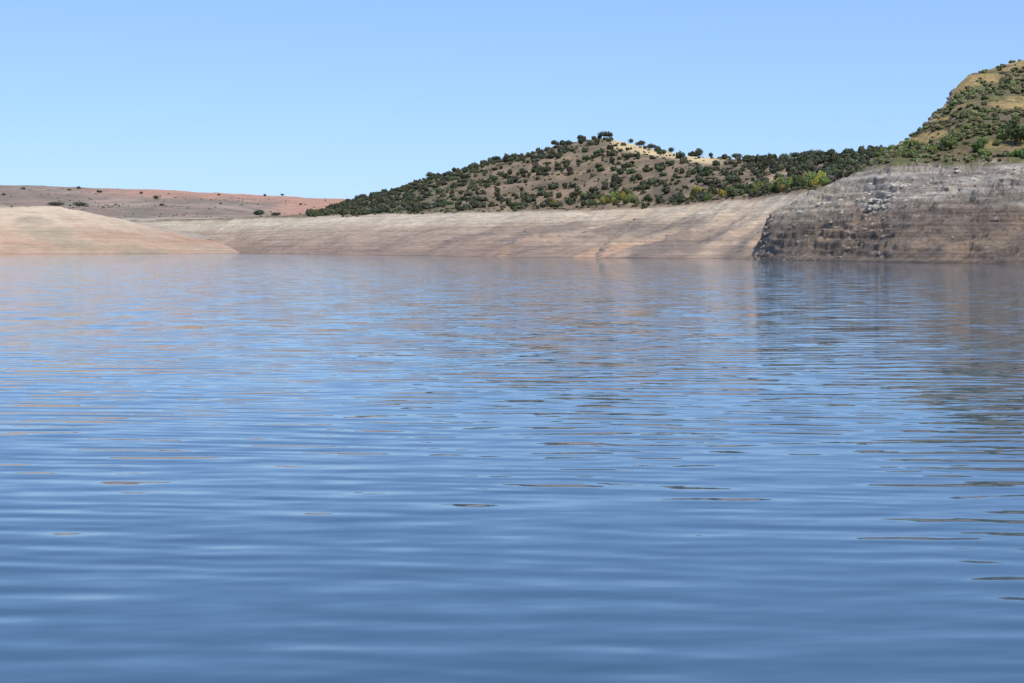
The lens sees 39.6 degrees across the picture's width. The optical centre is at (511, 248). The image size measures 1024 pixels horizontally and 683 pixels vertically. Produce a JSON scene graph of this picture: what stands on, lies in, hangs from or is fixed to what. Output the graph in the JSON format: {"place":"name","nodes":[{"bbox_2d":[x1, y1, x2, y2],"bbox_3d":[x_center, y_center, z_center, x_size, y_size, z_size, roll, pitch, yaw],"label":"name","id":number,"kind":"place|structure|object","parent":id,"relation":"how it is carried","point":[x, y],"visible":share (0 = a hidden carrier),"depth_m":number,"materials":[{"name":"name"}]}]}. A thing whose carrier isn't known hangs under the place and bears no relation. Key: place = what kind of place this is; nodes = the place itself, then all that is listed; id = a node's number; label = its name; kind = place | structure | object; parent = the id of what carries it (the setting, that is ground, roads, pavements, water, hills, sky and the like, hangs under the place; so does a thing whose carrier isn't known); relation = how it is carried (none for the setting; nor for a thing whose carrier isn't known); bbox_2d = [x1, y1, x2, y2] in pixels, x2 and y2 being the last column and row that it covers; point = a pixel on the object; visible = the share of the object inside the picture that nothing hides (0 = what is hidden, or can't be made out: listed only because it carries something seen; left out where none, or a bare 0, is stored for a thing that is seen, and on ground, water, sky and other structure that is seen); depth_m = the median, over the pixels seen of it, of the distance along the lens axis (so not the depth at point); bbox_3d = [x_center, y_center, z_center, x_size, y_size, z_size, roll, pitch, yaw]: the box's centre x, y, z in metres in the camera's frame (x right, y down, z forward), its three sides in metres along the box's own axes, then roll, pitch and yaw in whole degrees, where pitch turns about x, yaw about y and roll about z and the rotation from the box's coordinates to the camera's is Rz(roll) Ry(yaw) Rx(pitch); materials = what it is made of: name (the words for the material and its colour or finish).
{"place":"outdoors","nodes":[
{"label":"outdoors","id":0,"kind":"place"},
{"bbox_2d":[0,206,238,253],"bbox_3d":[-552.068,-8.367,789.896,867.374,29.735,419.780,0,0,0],"label":"sandy spit","id":1,"kind":"structure","parent":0,"point":[43,230],"depth_m":707.84,"materials":[{"name":"beige sand"}]},
{"bbox_2d":[0,185,351,238],"bbox_3d":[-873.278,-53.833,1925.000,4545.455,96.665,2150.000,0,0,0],"label":"distant hills","id":2,"kind":"structure","parent":0,"point":[139,208],"depth_m":1429.82,"materials":[{"name":"brown soil"}]},
{"bbox_2d":[47,202,64,205],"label":"holm oak tree","id":3,"kind":"object","parent":2,"relation":"on","point":[54,203],"visible":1,"depth_m":1245.64,"materials":[{"name":"green plant"}]},
{"bbox_2d":[73,201,88,206],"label":"holm oak tree","id":4,"kind":"object","parent":2,"relation":"on","point":[77,203],"visible":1,"depth_m":1246.47,"materials":[{"name":"green plant"}]},
{"bbox_2d":[2,186,325,205],"bbox_3d":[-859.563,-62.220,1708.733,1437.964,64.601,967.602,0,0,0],"label":"distant trees","id":5,"kind":"object","parent":2,"relation":"on","point":[100,191],"visible":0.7,"depth_m":1676.73,"materials":[{"name":"green plant"}]},
{"bbox_2d":[10,190,331,217],"bbox_3d":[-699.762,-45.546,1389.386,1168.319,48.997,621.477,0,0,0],"label":"distant scrub","id":6,"kind":"object","parent":2,"relation":"on","point":[155,205],"visible":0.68,"depth_m":1323.06,"materials":[{"name":"green plant"}]},
{"bbox_2d":[253,210,264,214],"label":"holm oak tree","id":7,"kind":"object","parent":2,"relation":"on","point":[258,212],"visible":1,"depth_m":1177.09,"materials":[{"name":"green plant"}]},
{"bbox_2d":[130,139,874,258],"bbox_3d":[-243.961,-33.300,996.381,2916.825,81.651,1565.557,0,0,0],"label":"wooded hill","id":8,"kind":"structure","parent":0,"point":[731,233],"depth_m":634.88,"materials":[{"name":"beige soil"}]},
{"bbox_2d":[551,140,559,144],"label":"holm oak tree","id":9,"kind":"object","parent":8,"relation":"on","point":[554,142],"visible":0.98,"depth_m":969.34,"materials":[{"name":"green plant"}]},
{"bbox_2d":[386,209,761,256],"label":"shore rocks","id":10,"kind":"object","parent":8,"relation":"on","point":[615,236],"visible":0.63,"depth_m":453.12,"materials":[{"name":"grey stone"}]},
{"bbox_2d":[313,165,865,215],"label":"shoreline willows","id":11,"kind":"object","parent":8,"relation":"on","point":[809,179],"visible":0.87,"depth_m":588.19,"materials":[{"name":"green plant"}]},
{"bbox_2d":[305,136,887,216],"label":"oak scrub","id":12,"kind":"object","parent":8,"relation":"on","point":[845,163],"visible":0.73,"depth_m":793.40,"materials":[{"name":"green plant"}]},
{"bbox_2d":[597,131,612,136],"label":"holm oak tree","id":13,"kind":"object","parent":8,"relation":"on","point":[606,134],"visible":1,"depth_m":954.67,"materials":[{"name":"green plant"}]},
{"bbox_2d":[635,140,645,145],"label":"holm oak tree","id":14,"kind":"object","parent":8,"relation":"on","point":[640,143],"visible":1,"depth_m":916.64,"materials":[{"name":"green plant"}]},
{"bbox_2d":[647,143,655,148],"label":"holm oak tree","id":15,"kind":"object","parent":8,"relation":"on","point":[650,145],"visible":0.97,"depth_m":903.32,"materials":[{"name":"green plant"}]},
{"bbox_2d":[694,148,703,156],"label":"holm oak tree","id":16,"kind":"object","parent":8,"relation":"on","point":[699,151],"visible":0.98,"depth_m":852.20,"materials":[{"name":"green plant"}]},
{"bbox_2d":[731,153,742,157],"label":"holm oak tree","id":17,"kind":"object","parent":8,"relation":"on","point":[735,154],"visible":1,"depth_m":814.96,"materials":[{"name":"green plant"}]},
{"bbox_2d":[788,152,799,157],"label":"holm oak tree","id":18,"kind":"object","parent":8,"relation":"on","point":[795,154],"visible":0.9,"depth_m":763.81,"materials":[{"name":"green plant"}]},
{"bbox_2d":[803,149,814,153],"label":"holm oak tree","id":19,"kind":"object","parent":8,"relation":"on","point":[809,151],"visible":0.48,"depth_m":750.30,"materials":[{"name":"green plant"}]},
{"bbox_2d":[0,253,1023,682],"bbox_3d":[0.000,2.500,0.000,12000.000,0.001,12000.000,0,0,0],"label":"lake water","id":20,"kind":"structure","parent":0,"point":[250,467],"depth_m":16.01,"materials":[{"name":"blue liquid"}]},
{"bbox_2d":[0,0,1023,198],"label":"sky","id":21,"kind":"structure","parent":0,"point":[337,99],"materials":[{"name":"blue"}]},
{"bbox_2d":[754,60,1023,263],"bbox_3d":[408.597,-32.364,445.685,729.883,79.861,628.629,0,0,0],"label":"rocky headland","id":22,"kind":"structure","parent":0,"point":[981,236],"depth_m":297.54,"materials":[{"name":"grey stone"}]},
{"bbox_2d":[752,172,1023,260],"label":"headland rocks","id":23,"kind":"object","parent":22,"relation":"on","point":[848,231],"visible":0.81,"depth_m":296.10,"materials":[{"name":"grey stone"}]},
{"bbox_2d":[796,166,1023,224],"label":"pale outcrop","id":24,"kind":"object","parent":22,"relation":"on","point":[875,206],"visible":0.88,"depth_m":303.50,"materials":[{"name":"grey stone"}]},
{"bbox_2d":[922,88,955,125],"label":"crest rocks","id":25,"kind":"object","parent":22,"relation":"on","point":[947,101],"visible":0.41,"depth_m":398.37,"materials":[{"name":"grey stone"}]},
{"bbox_2d":[867,59,1023,165],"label":"hillside shrubs","id":26,"kind":"object","parent":22,"relation":"on","point":[977,130],"visible":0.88,"depth_m":353.80,"materials":[{"name":"green plant"}]},
{"bbox_2d":[874,123,1023,162],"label":"green bushes","id":27,"kind":"object","parent":22,"relation":"on","point":[979,145],"visible":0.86,"depth_m":328.26,"materials":[{"name":"green plant"}]},
{"bbox_2d":[939,133,959,147],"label":"oak tree","id":28,"kind":"object","parent":22,"relation":"on","point":[950,141],"visible":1,"depth_m":329.00,"materials":[{"name":"green plant"}]},
{"bbox_2d":[999,121,1023,145],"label":"oak tree","id":29,"kind":"object","parent":22,"relation":"on","point":[1015,131],"visible":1,"depth_m":325.37,"materials":[{"name":"green plant"}]}
]}

